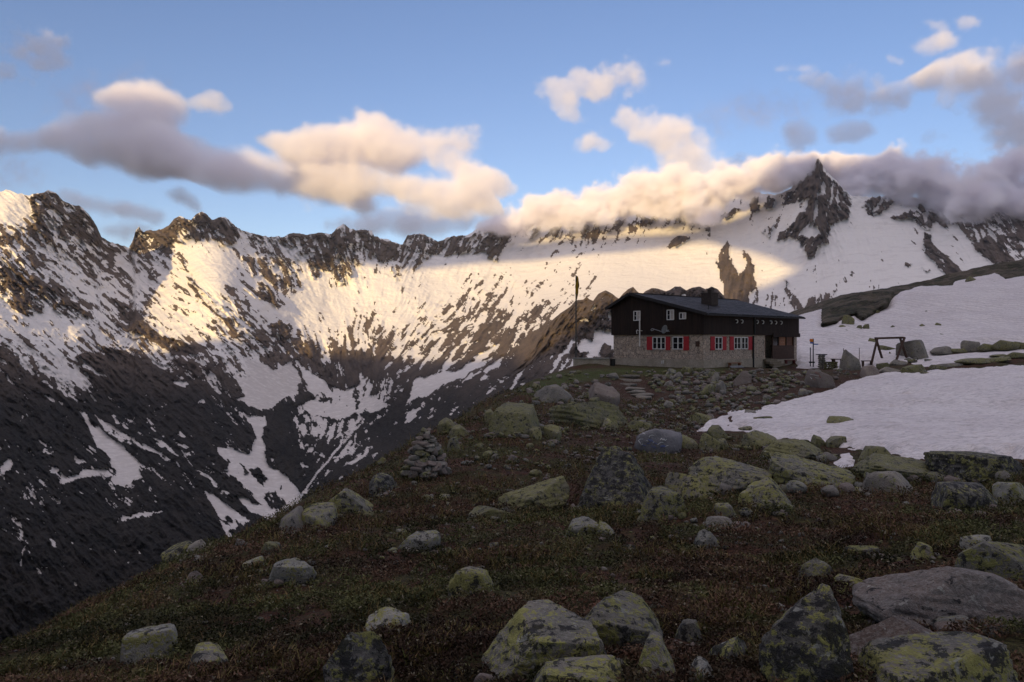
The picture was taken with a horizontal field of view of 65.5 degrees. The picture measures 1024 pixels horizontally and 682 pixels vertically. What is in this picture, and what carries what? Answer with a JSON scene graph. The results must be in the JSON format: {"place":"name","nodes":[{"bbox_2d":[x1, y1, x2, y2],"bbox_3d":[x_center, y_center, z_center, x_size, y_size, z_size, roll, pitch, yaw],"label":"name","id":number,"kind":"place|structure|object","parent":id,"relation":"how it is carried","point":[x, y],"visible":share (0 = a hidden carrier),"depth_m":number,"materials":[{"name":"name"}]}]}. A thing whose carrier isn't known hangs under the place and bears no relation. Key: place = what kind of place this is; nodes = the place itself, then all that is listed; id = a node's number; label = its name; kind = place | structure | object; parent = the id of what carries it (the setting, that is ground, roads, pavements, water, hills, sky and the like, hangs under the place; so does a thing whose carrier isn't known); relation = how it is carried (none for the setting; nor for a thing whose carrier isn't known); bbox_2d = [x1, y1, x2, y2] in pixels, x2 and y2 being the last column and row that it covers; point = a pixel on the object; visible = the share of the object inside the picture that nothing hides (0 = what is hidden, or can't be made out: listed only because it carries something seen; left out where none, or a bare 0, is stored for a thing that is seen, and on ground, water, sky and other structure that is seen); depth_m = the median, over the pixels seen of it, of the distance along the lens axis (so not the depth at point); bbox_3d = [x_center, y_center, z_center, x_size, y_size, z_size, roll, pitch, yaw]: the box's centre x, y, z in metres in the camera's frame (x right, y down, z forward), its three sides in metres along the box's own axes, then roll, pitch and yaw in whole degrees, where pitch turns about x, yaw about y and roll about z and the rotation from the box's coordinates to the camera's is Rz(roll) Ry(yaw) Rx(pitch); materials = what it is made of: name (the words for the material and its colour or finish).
{"place":"outdoors","nodes":[
{"label":"outdoors","id":0,"kind":"place"},
{"bbox_2d":[0,158,1023,643],"bbox_3d":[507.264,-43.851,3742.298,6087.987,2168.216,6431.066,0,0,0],"label":"mountain range","id":1,"kind":"structure","parent":0,"point":[194,378],"depth_m":2995.40,"materials":[{"name":"snow"}]},
{"bbox_2d":[0,259,1023,681],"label":"ground","id":2,"kind":"structure","parent":0,"point":[858,305],"depth_m":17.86,"materials":[{"name":"plant"}]},
{"bbox_2d":[120,623,177,663],"bbox_3d":[-3.116,2.622,6.838,0.473,0.324,0.400,-12,2,-11],"label":"boulder","id":3,"kind":"object","parent":2,"relation":"on","point":[140,644],"visible":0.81,"depth_m":6.72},
{"bbox_2d":[161,541,192,563],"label":"boulder","id":4,"kind":"object","parent":2,"relation":"on","point":[177,549],"visible":0.54,"depth_m":16.18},
{"bbox_2d":[184,571,202,583],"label":"boulder","id":5,"kind":"object","parent":2,"relation":"on","point":[193,573],"visible":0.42,"depth_m":11.67,"materials":[{"name":"stone"}]},
{"bbox_2d":[183,539,205,558],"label":"boulder","id":6,"kind":"object","parent":2,"relation":"on","point":[197,543],"visible":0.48,"depth_m":16.02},
{"bbox_2d":[188,642,227,674],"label":"boulder","id":7,"kind":"object","parent":2,"relation":"on","point":[209,651],"visible":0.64,"depth_m":5.33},
{"bbox_2d":[242,556,265,571],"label":"boulder","id":8,"kind":"object","parent":2,"relation":"on","point":[261,558],"visible":0.42,"depth_m":11.86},
{"bbox_2d":[261,541,281,556],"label":"boulder","id":9,"kind":"object","parent":2,"relation":"on","point":[267,546],"visible":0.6,"depth_m":12.91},
{"bbox_2d":[278,506,303,533],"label":"boulder","id":10,"kind":"object","parent":2,"relation":"on","point":[293,517],"visible":0.56,"depth_m":15.28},
{"bbox_2d":[268,557,316,584],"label":"boulder","id":11,"kind":"object","parent":2,"relation":"on","point":[296,567],"visible":0.84,"depth_m":10.05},
{"bbox_2d":[301,502,337,531],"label":"boulder","id":12,"kind":"object","parent":2,"relation":"on","point":[322,514],"visible":0.66,"depth_m":15.45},
{"bbox_2d":[328,488,372,514],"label":"boulder","id":13,"kind":"object","parent":2,"relation":"on","point":[346,499],"visible":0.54,"depth_m":17.29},
{"bbox_2d":[323,631,394,681],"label":"boulder","id":14,"kind":"object","parent":2,"relation":"on","point":[364,656],"visible":0.99,"depth_m":4.48,"materials":[{"name":"stone"}]},
{"bbox_2d":[369,472,397,496],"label":"boulder","id":15,"kind":"object","parent":2,"relation":"on","point":[380,480],"visible":0.56,"depth_m":19.48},
{"bbox_2d":[365,607,409,632],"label":"boulder","id":16,"kind":"object","parent":2,"relation":"on","point":[381,616],"visible":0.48,"depth_m":6.03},
{"bbox_2d":[397,530,440,551],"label":"boulder","id":17,"kind":"object","parent":2,"relation":"on","point":[430,538],"visible":0.72,"depth_m":12.18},
{"bbox_2d":[400,427,451,479],"bbox_3d":[-2.306,3.019,21.372,1.396,1.367,1.126,0,0,0],"label":"stone cairn","id":18,"kind":"object","parent":2,"relation":"on","point":[427,455],"visible":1,"depth_m":21.12,"materials":[{"name":"stone"}]},
{"bbox_2d":[437,418,454,433],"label":"boulder","id":19,"kind":"object","parent":2,"relation":"on","point":[446,424],"visible":0.6,"depth_m":29.09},
{"bbox_2d":[447,437,460,451],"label":"boulder","id":20,"kind":"object","parent":2,"relation":"on","point":[453,442],"visible":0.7,"depth_m":24.75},
{"bbox_2d":[448,424,468,437],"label":"boulder","id":21,"kind":"object","parent":2,"relation":"on","point":[455,430],"visible":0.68,"depth_m":27.41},
{"bbox_2d":[447,566,493,601],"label":"boulder","id":22,"kind":"object","parent":2,"relation":"on","point":[470,576],"visible":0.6,"depth_m":7.54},
{"bbox_2d":[484,409,493,423],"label":"boulder","id":23,"kind":"object","parent":2,"relation":"on","point":[489,413],"visible":0.53,"depth_m":30.42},
{"bbox_2d":[467,505,511,521],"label":"boulder","id":24,"kind":"object","parent":2,"relation":"on","point":[490,511],"visible":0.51,"depth_m":14.97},
{"bbox_2d":[0,384,1023,681],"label":"heather","id":25,"kind":"object","parent":2,"relation":"on","point":[730,670],"visible":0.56,"depth_m":8.80,"materials":[{"name":"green plant"}]},
{"bbox_2d":[488,402,538,437],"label":"boulder","id":26,"kind":"object","parent":2,"relation":"on","point":[509,417],"visible":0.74,"depth_m":27.16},
{"bbox_2d":[14,357,1023,681],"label":"rubble","id":27,"kind":"object","parent":2,"relation":"on","point":[798,485],"visible":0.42,"depth_m":23.46,"materials":[{"name":"stone"}]},
{"bbox_2d":[498,476,569,510],"bbox_3d":[0.493,3.432,17.124,1.597,0.660,1.000,-18,0,0],"label":"boulder","id":28,"kind":"object","parent":2,"relation":"on","point":[554,492],"visible":0.69,"depth_m":16.93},
{"bbox_2d":[528,426,541,439],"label":"boulder","id":29,"kind":"object","parent":2,"relation":"on","point":[534,431],"visible":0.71,"depth_m":26.61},
{"bbox_2d":[481,599,606,680],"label":"boulder","id":30,"kind":"object","parent":2,"relation":"on","point":[535,632],"visible":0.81,"depth_m":4.46,"materials":[{"name":"stone"}]},
{"bbox_2d":[533,384,571,403],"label":"boulder","id":31,"kind":"object","parent":2,"relation":"on","point":[554,391],"visible":0.57,"depth_m":39.41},
{"bbox_2d":[543,424,561,441],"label":"boulder","id":32,"kind":"object","parent":2,"relation":"on","point":[551,431],"visible":0.67,"depth_m":27.23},
{"bbox_2d":[575,275,576,357],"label":"flagpole","id":33,"kind":"object","parent":2,"relation":"on","point":[575,322],"visible":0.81,"depth_m":66.75,"materials":[{"name":"black metal"}]},
{"bbox_2d":[565,516,597,536],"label":"boulder","id":34,"kind":"object","parent":2,"relation":"on","point":[581,525],"visible":0.63,"depth_m":12.26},
{"bbox_2d":[532,655,632,681],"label":"boulder","id":35,"kind":"object","parent":2,"relation":"on","point":[599,668],"visible":0.91,"depth_m":4.01,"materials":[{"name":"stone"}]},
{"bbox_2d":[549,401,627,429],"bbox_3d":[3.326,3.236,33.905,3.501,1.443,3.000,3,0,0],"label":"boulder","id":36,"kind":"object","parent":2,"relation":"on","point":[593,414],"visible":0.7,"depth_m":32.93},
{"bbox_2d":[572,358,609,365],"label":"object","id":37,"kind":"object","parent":2,"relation":"on","point":[581,361],"visible":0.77,"depth_m":64.85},
{"bbox_2d":[588,383,619,405],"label":"boulder","id":38,"kind":"object","parent":2,"relation":"on","point":[604,393],"visible":0.64,"depth_m":41.20,"materials":[{"name":"stone"}]},
{"bbox_2d":[596,520,614,539],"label":"boulder","id":39,"kind":"object","parent":2,"relation":"on","point":[602,525],"visible":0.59,"depth_m":12.04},
{"bbox_2d":[577,446,651,509],"bbox_3d":[2.314,3.233,17.135,2.005,1.852,2.200,3,0,0],"label":"boulder","id":40,"kind":"object","parent":2,"relation":"on","point":[616,475],"visible":0.6,"depth_m":16.75,"materials":[{"name":"stone"}]},
{"bbox_2d":[584,590,662,656],"bbox_3d":[0.709,1.859,5.035,0.579,0.417,0.406,0,0,-34],"label":"boulder","id":41,"kind":"object","parent":2,"relation":"on","point":[620,618],"visible":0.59,"depth_m":4.95,"materials":[{"name":"stone"}]},
{"bbox_2d":[620,375,653,399],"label":"stone steps","id":42,"kind":"structure","parent":2,"relation":"on","point":[637,392],"depth_m":51.93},
{"bbox_2d":[627,420,652,430],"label":"boulder","id":43,"kind":"object","parent":2,"relation":"on","point":[632,424],"visible":0.56,"depth_m":32.47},
{"bbox_2d":[634,631,675,681],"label":"boulder","id":44,"kind":"object","parent":2,"relation":"on","point":[655,654],"visible":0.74,"depth_m":4.11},
{"bbox_2d":[634,428,681,453],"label":"boulder","id":45,"kind":"object","parent":2,"relation":"on","point":[660,440],"visible":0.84,"depth_m":26.80,"materials":[{"name":"grey stone"}]},
{"bbox_2d":[640,486,688,523],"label":"boulder","id":46,"kind":"object","parent":2,"relation":"on","point":[662,500],"visible":0.72,"depth_m":13.17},
{"bbox_2d":[665,472,710,499],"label":"boulder","id":47,"kind":"object","parent":2,"relation":"on","point":[681,484],"visible":0.6,"depth_m":16.97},
{"bbox_2d":[674,619,701,644],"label":"boulder","id":48,"kind":"object","parent":2,"relation":"on","point":[688,630],"visible":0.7,"depth_m":5.35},
{"bbox_2d":[682,434,698,448],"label":"boulder","id":49,"kind":"object","parent":2,"relation":"on","point":[688,442],"visible":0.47,"depth_m":27.73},
{"bbox_2d":[689,656,713,681],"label":"boulder","id":50,"kind":"object","parent":2,"relation":"on","point":[699,662],"visible":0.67,"depth_m":4.07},
{"bbox_2d":[605,288,805,367],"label":"mountain hut","id":51,"kind":"object","parent":2,"relation":"on","point":[709,329],"visible":1,"depth_m":66.01,"materials":[{"name":"wood"}]},
{"bbox_2d":[652,337,665,348],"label":"window","id":52,"kind":"structure","parent":51,"relation":"in","point":[657,342],"depth_m":65.06,"materials":[{"name":"white paint"}]},
{"bbox_2d":[672,337,682,348],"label":"window","id":53,"kind":"structure","parent":51,"relation":"in","point":[677,342],"depth_m":63.70,"materials":[{"name":"white paint"}]},
{"bbox_2d":[715,337,722,349],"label":"window","id":54,"kind":"structure","parent":51,"relation":"in","point":[718,340],"depth_m":63.32,"materials":[{"name":"white paint"}]},
{"bbox_2d":[734,337,740,348],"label":"window","id":55,"kind":"structure","parent":51,"relation":"in","point":[737,340],"depth_m":65.18,"materials":[{"name":"white paint"}]},
{"bbox_2d":[741,337,747,348],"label":"window","id":56,"kind":"structure","parent":51,"relation":"in","point":[744,340],"depth_m":65.97,"materials":[{"name":"white paint"}]},
{"bbox_2d":[694,529,719,549],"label":"boulder","id":57,"kind":"object","parent":2,"relation":"on","point":[704,537],"visible":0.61,"depth_m":11.22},
{"bbox_2d":[700,384,714,394],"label":"boulder","id":58,"kind":"object","parent":2,"relation":"on","point":[708,389],"visible":0.67,"depth_m":49.16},
{"bbox_2d":[699,433,719,451],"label":"boulder","id":59,"kind":"object","parent":2,"relation":"on","point":[707,442],"visible":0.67,"depth_m":27.45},
{"bbox_2d":[707,425,727,439],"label":"boulder","id":60,"kind":"object","parent":2,"relation":"on","point":[715,431],"visible":0.59,"depth_m":29.87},
{"bbox_2d":[703,516,733,528],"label":"boulder","id":61,"kind":"object","parent":2,"relation":"on","point":[722,519],"visible":0.59,"depth_m":12.26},
{"bbox_2d":[715,381,726,392],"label":"boulder","id":62,"kind":"object","parent":2,"relation":"on","point":[720,386],"visible":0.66,"depth_m":49.89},
{"bbox_2d":[712,502,737,517],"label":"boulder","id":63,"kind":"object","parent":2,"relation":"on","point":[725,509],"visible":0.6,"depth_m":12.95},
{"bbox_2d":[709,636,746,675],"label":"boulder","id":64,"kind":"object","parent":2,"relation":"on","point":[733,646],"visible":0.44,"depth_m":4.45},
{"bbox_2d":[688,456,772,492],"bbox_3d":[4.768,3.005,17.562,1.705,0.793,2.000,0,0,0],"label":"boulder","id":65,"kind":"object","parent":2,"relation":"on","point":[715,471],"visible":0.67,"depth_m":17.16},
{"bbox_2d":[733,371,751,385],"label":"boulder","id":66,"kind":"object","parent":2,"relation":"on","point":[743,377],"visible":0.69,"depth_m":54.24,"materials":[{"name":"stone"}]},
{"bbox_2d":[739,430,776,448],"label":"boulder","id":67,"kind":"object","parent":2,"relation":"on","point":[755,438],"visible":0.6,"depth_m":27.91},
{"bbox_2d":[738,477,792,513],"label":"boulder","id":68,"kind":"object","parent":2,"relation":"on","point":[768,489],"visible":0.64,"depth_m":13.70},
{"bbox_2d":[760,439,822,459],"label":"boulder","id":69,"kind":"object","parent":2,"relation":"on","point":[807,449],"visible":0.66,"depth_m":23.68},
{"bbox_2d":[759,583,853,681],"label":"boulder","id":70,"kind":"object","parent":2,"relation":"on","point":[805,638],"visible":0.98,"depth_m":3.94,"materials":[{"name":"stone"}]},
{"bbox_2d":[768,452,854,490],"bbox_3d":[6.407,2.928,17.346,1.870,0.833,2.000,2,0,-6],"label":"boulder","id":71,"kind":"object","parent":2,"relation":"on","point":[784,468],"visible":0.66,"depth_m":16.80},
{"bbox_2d":[798,558,833,581],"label":"boulder","id":72,"kind":"object","parent":2,"relation":"on","point":[814,567],"visible":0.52,"depth_m":8.05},
{"bbox_2d":[834,453,854,467],"bbox_3d":[9.390,3.391,22.513,0.665,0.385,6.063,0,0,24],"label":"snow remnant","id":73,"kind":"object","parent":2,"relation":"on","point":[847,459],"visible":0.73,"depth_m":22.40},
{"bbox_2d":[834,574,862,594],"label":"boulder","id":74,"kind":"object","parent":2,"relation":"on","point":[841,577],"visible":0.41,"depth_m":6.98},
{"bbox_2d":[842,315,854,324],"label":"stone","id":75,"kind":"object","parent":2,"relation":"on","point":[848,319],"visible":0.82,"depth_m":100.77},
{"bbox_2d":[839,349,860,370],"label":"boulder","id":76,"kind":"object","parent":2,"relation":"on","point":[849,360],"visible":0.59,"depth_m":63.07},
{"bbox_2d":[842,545,879,555],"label":"boulder","id":77,"kind":"object","parent":2,"relation":"on","point":[858,549],"visible":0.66,"depth_m":9.12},
{"bbox_2d":[858,446,890,460],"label":"boulder","id":78,"kind":"object","parent":2,"relation":"on","point":[867,451],"visible":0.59,"depth_m":22.34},
{"bbox_2d":[862,471,912,494],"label":"boulder","id":79,"kind":"object","parent":2,"relation":"on","point":[885,480],"visible":0.59,"depth_m":16.37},
{"bbox_2d":[879,367,899,372],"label":"stone","id":80,"kind":"object","parent":2,"relation":"on","point":[885,369],"visible":0.84,"depth_m":56.50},
{"bbox_2d":[849,616,932,658],"bbox_3d":[2.228,1.763,4.599,0.670,0.295,0.500,-13,-1,6],"label":"boulder","id":81,"kind":"object","parent":2,"relation":"on","point":[892,626],"visible":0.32,"depth_m":4.59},
{"bbox_2d":[852,453,929,480],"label":"boulder","id":82,"kind":"object","parent":2,"relation":"on","point":[905,467],"visible":0.62,"depth_m":18.57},
{"bbox_2d":[889,359,907,365],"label":"stone","id":83,"kind":"object","parent":2,"relation":"on","point":[894,362],"visible":0.8,"depth_m":62.82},
{"bbox_2d":[910,542,933,563],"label":"boulder","id":84,"kind":"object","parent":2,"relation":"on","point":[924,550],"visible":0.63,"depth_m":8.42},
{"bbox_2d":[854,631,1019,681],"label":"boulder","id":85,"kind":"object","parent":2,"relation":"on","point":[952,656],"visible":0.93,"depth_m":3.84,"materials":[{"name":"stone"}]},
{"bbox_2d":[852,566,1023,633],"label":"boulder","id":86,"kind":"object","parent":2,"relation":"on","point":[930,595],"visible":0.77,"depth_m":5.47,"materials":[{"name":"stone"}]},
{"bbox_2d":[937,363,962,366],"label":"stone","id":87,"kind":"object","parent":2,"relation":"on","point":[951,364],"visible":0.77,"depth_m":56.27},
{"bbox_2d":[931,481,998,513],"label":"boulder","id":88,"kind":"object","parent":2,"relation":"on","point":[946,495],"visible":0.66,"depth_m":13.29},
{"bbox_2d":[911,349,1023,366],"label":"snow strip","id":89,"kind":"object","parent":2,"relation":"on","point":[940,359],"visible":0.47,"depth_m":63.72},
{"bbox_2d":[929,346,953,354],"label":"stone","id":90,"kind":"object","parent":89,"relation":"on","point":[944,350],"visible":0.98,"depth_m":69.44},
{"bbox_2d":[960,340,979,352],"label":"stone","id":91,"kind":"object","parent":89,"relation":"on","point":[970,346],"visible":0.69,"depth_m":70.08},
{"bbox_2d":[954,358,990,363],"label":"stone","id":92,"kind":"object","parent":89,"relation":"on","point":[975,361],"visible":0.98,"depth_m":56.03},
{"bbox_2d":[977,343,994,351],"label":"stone","id":93,"kind":"object","parent":89,"relation":"on","point":[984,347],"visible":0.88,"depth_m":67.96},
{"bbox_2d":[991,340,1019,350],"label":"stone","id":94,"kind":"object","parent":89,"relation":"on","point":[1001,345],"visible":0.97,"depth_m":66.98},
{"bbox_2d":[1004,352,1023,358],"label":"stone","id":95,"kind":"object","parent":89,"relation":"on","point":[1015,355],"visible":0.92,"depth_m":59.56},
{"bbox_2d":[923,451,1023,483],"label":"boulder","id":96,"kind":"object","parent":2,"relation":"on","point":[969,466],"visible":0.8,"depth_m":17.77,"materials":[{"name":"stone"}]},
{"bbox_2d":[959,535,991,549],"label":"boulder","id":97,"kind":"object","parent":2,"relation":"on","point":[969,539],"visible":0.41,"depth_m":8.52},
{"bbox_2d":[955,541,1023,582],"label":"boulder","id":98,"kind":"object","parent":2,"relation":"on","point":[1003,559],"visible":0.55,"depth_m":7.09,"materials":[{"name":"stone"}]},
{"bbox_2d":[987,356,1010,361],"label":"stone","id":99,"kind":"object","parent":2,"relation":"on","point":[999,359],"visible":0.69,"depth_m":56.84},
{"bbox_2d":[992,482,1023,503],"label":"boulder","id":100,"kind":"object","parent":2,"relation":"on","point":[1004,489],"visible":0.68,"depth_m":14.47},
{"bbox_2d":[0,0,1023,247],"label":"sky","id":101,"kind":"structure","parent":0,"point":[394,120],"materials":[{"name":"blue"}]},
{"bbox_2d":[506,286,724,380],"bbox_3d":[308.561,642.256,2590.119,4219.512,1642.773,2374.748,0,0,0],"label":"rocky spur","id":102,"kind":"structure","parent":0,"point":[595,338],"depth_m":2247.95,"materials":[{"name":"stone"}]},
{"bbox_2d":[697,365,1023,458],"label":"snow field","id":103,"kind":"structure","parent":0,"point":[916,415],"depth_m":37.83,"materials":[{"name":"snow"}]},
{"bbox_2d":[691,412,711,422],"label":"boulder","id":104,"kind":"object","parent":103,"relation":"on","point":[702,418],"visible":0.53,"depth_m":38.23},
{"bbox_2d":[810,435,824,446],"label":"boulder","id":105,"kind":"object","parent":103,"relation":"on","point":[817,440],"visible":0.6,"depth_m":28.63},
{"bbox_2d":[805,369,835,387],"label":"boulder","id":106,"kind":"object","parent":103,"relation":"on","point":[816,379],"visible":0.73,"depth_m":50.03,"materials":[{"name":"stone"}]},
{"bbox_2d":[825,436,846,447],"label":"boulder","id":107,"kind":"object","parent":103,"relation":"on","point":[834,441],"visible":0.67,"depth_m":28.09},
{"bbox_2d":[826,416,853,422],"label":"boulder","id":108,"kind":"object","parent":103,"relation":"on","point":[835,419],"visible":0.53,"depth_m":33.92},
{"bbox_2d":[860,365,878,377],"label":"boulder","id":109,"kind":"object","parent":103,"relation":"on","point":[869,370],"visible":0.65,"depth_m":55.28,"materials":[{"name":"stone"}]},
{"bbox_2d":[900,364,924,372],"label":"boulder","id":110,"kind":"object","parent":103,"relation":"on","point":[914,368],"visible":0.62,"depth_m":55.38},
{"bbox_2d":[795,273,1023,368],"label":"snow slope","id":111,"kind":"structure","parent":0,"point":[987,309],"depth_m":99.79,"materials":[{"name":"snow"}]},
{"bbox_2d":[816,354,826,368],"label":"stone pillar","id":112,"kind":"structure","parent":111,"relation":"on","point":[821,363],"depth_m":68.19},
{"bbox_2d":[824,362,837,368],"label":"stone wall","id":113,"kind":"structure","parent":111,"relation":"on","point":[829,365],"depth_m":67.09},
{"bbox_2d":[870,337,907,364],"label":"swing frame","id":114,"kind":"object","parent":111,"relation":"on","point":[876,345],"visible":0.71,"depth_m":65.78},
{"bbox_2d":[896,340,928,358],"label":"boulder","id":115,"kind":"object","parent":111,"relation":"on","point":[915,348],"visible":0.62,"depth_m":66.39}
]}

